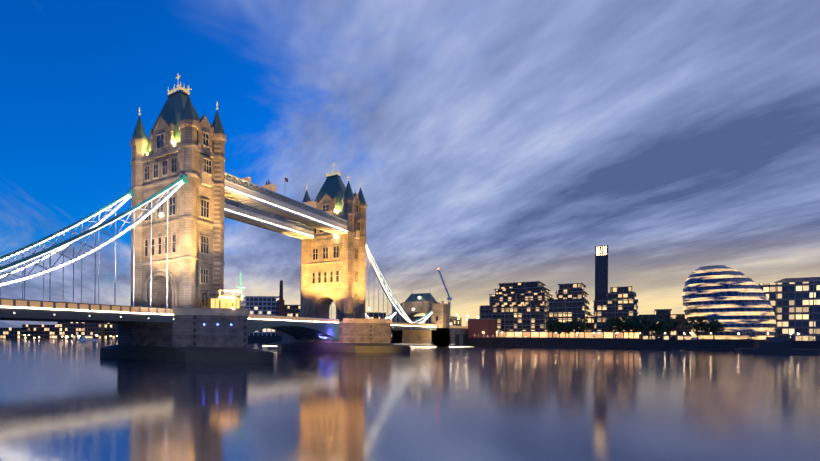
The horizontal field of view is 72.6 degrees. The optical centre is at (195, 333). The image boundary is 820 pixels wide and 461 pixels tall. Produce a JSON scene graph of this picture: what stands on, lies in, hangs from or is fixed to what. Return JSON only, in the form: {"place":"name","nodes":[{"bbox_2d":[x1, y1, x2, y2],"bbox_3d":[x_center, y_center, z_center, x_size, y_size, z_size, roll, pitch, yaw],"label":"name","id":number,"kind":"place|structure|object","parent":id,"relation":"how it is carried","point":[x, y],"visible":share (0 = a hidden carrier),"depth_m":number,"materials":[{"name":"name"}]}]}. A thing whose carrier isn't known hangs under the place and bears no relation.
{"place":"outdoors","nodes":[
{"label":"outdoors","id":0,"kind":"place"},
{"bbox_2d":[0,339,819,460],"bbox_3d":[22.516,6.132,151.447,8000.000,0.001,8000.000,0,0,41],"label":"river water","id":1,"kind":"structure","parent":0,"point":[68,400],"depth_m":42.19,"materials":[{"name":"blue liquid"}]},
{"bbox_2d":[78,336,97,340],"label":"moored launch","id":2,"kind":"object","parent":1,"relation":"on","point":[87,338],"visible":0.87,"depth_m":354.89,"materials":[{"name":"white"}]},
{"bbox_2d":[100,272,273,362],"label":"pier","id":3,"kind":"structure","parent":1,"relation":"in","point":[216,331],"depth_m":106.67,"materials":[{"name":"stone"}]},
{"bbox_2d":[130,73,225,308],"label":"tower","id":4,"kind":"structure","parent":3,"relation":"on","point":[186,140],"depth_m":115.90,"materials":[{"name":"stone"}]},
{"bbox_2d":[0,298,436,340],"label":"bridge deck","id":5,"kind":"structure","parent":3,"relation":"on","point":[309,328],"depth_m":99.97,"materials":[{"name":"grey metal"}]},
{"bbox_2d":[0,280,391,339],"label":"distant skyline","id":6,"kind":"structure","parent":1,"relation":"on","point":[267,305],"depth_m":436.25,"materials":[{"name":"brown brick"}]},
{"bbox_2d":[268,318,409,352],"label":"pier","id":7,"kind":"structure","parent":1,"relation":"in","point":[364,335],"depth_m":168.41,"materials":[{"name":"stone"}]},
{"bbox_2d":[300,162,366,321],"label":"tower","id":8,"kind":"structure","parent":7,"relation":"on","point":[333,268],"depth_m":178.19,"materials":[{"name":"stone"}]},
{"bbox_2d":[392,293,449,346],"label":"abutment","id":9,"kind":"object","parent":1,"relation":"in","point":[425,303],"visible":0.75,"depth_m":251.29,"materials":[{"name":"stone"}]},
{"bbox_2d":[734,337,819,354],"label":"moored barge","id":10,"kind":"object","parent":1,"relation":"on","point":[774,345],"visible":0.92,"depth_m":180.86,"materials":[{"name":"grey metal"}]},
{"bbox_2d":[0,0,819,337],"label":"sky","id":11,"kind":"structure","parent":0,"point":[488,143],"materials":[{"name":"blue"}]},
{"bbox_2d":[248,336,819,349],"bbox_3d":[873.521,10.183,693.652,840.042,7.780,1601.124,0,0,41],"label":"embankment wall","id":12,"kind":"structure","parent":0,"point":[694,344],"depth_m":247.25,"materials":[{"name":"grey stone"}]},
{"bbox_2d":[438,268,452,310],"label":"tower crane","id":13,"kind":"object","parent":12,"relation":"on","point":[449,298],"visible":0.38,"depth_m":455.83,"materials":[{"name":"blue metal"}]},
{"bbox_2d":[450,314,477,346],"bbox_3d":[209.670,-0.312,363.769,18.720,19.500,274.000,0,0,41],"label":"building","id":14,"kind":"structure","parent":12,"relation":"on","point":[458,334],"depth_m":276.15,"materials":[{"name":"stone"}]},
{"bbox_2d":[411,309,690,339],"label":"blocks","id":15,"kind":"structure","parent":12,"relation":"on","point":[477,328],"depth_m":308.30,"materials":[{"name":"brown brick"}]},
{"bbox_2d":[479,281,638,338],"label":"apartment buildings","id":16,"kind":"structure","parent":12,"relation":"on","point":[525,309],"depth_m":279.64,"materials":[{"name":"grey glass"}]},
{"bbox_2d":[595,245,607,299],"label":"campanile","id":17,"kind":"structure","parent":12,"relation":"on","point":[601,272],"depth_m":291.18,"materials":[{"name":"grey"}]},
{"bbox_2d":[545,315,725,339],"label":"riverside trees","id":18,"kind":"object","parent":12,"relation":"on","point":[666,325],"visible":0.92,"depth_m":249.99,"materials":[{"name":"green plant"}]},
{"bbox_2d":[474,332,798,340],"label":"street lamps","id":19,"kind":"object","parent":12,"relation":"on","point":[665,333],"visible":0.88,"depth_m":241.76,"materials":[{"name":"yellow metal"}]},
{"bbox_2d":[682,265,776,339],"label":"city hall","id":20,"kind":"structure","parent":12,"relation":"on","point":[734,302],"depth_m":243.78,"materials":[{"name":"blue glass"}]},
{"bbox_2d":[758,277,819,340],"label":"office building","id":21,"kind":"structure","parent":12,"relation":"on","point":[795,303],"depth_m":253.29,"materials":[{"name":"blue"}]},
{"bbox_3d":[-69.699,-8.212,46.692,24.800,31.400,13.150,0,0,41],"label":"abutment","id":22,"kind":"object","parent":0,"visible":0},
{"bbox_2d":[0,172,431,323],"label":"bridge steel","id":23,"kind":"object","parent":22,"relation":"on","point":[266,206],"visible":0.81,"depth_m":127.68,"materials":[{"name":"white metal"}]}
]}

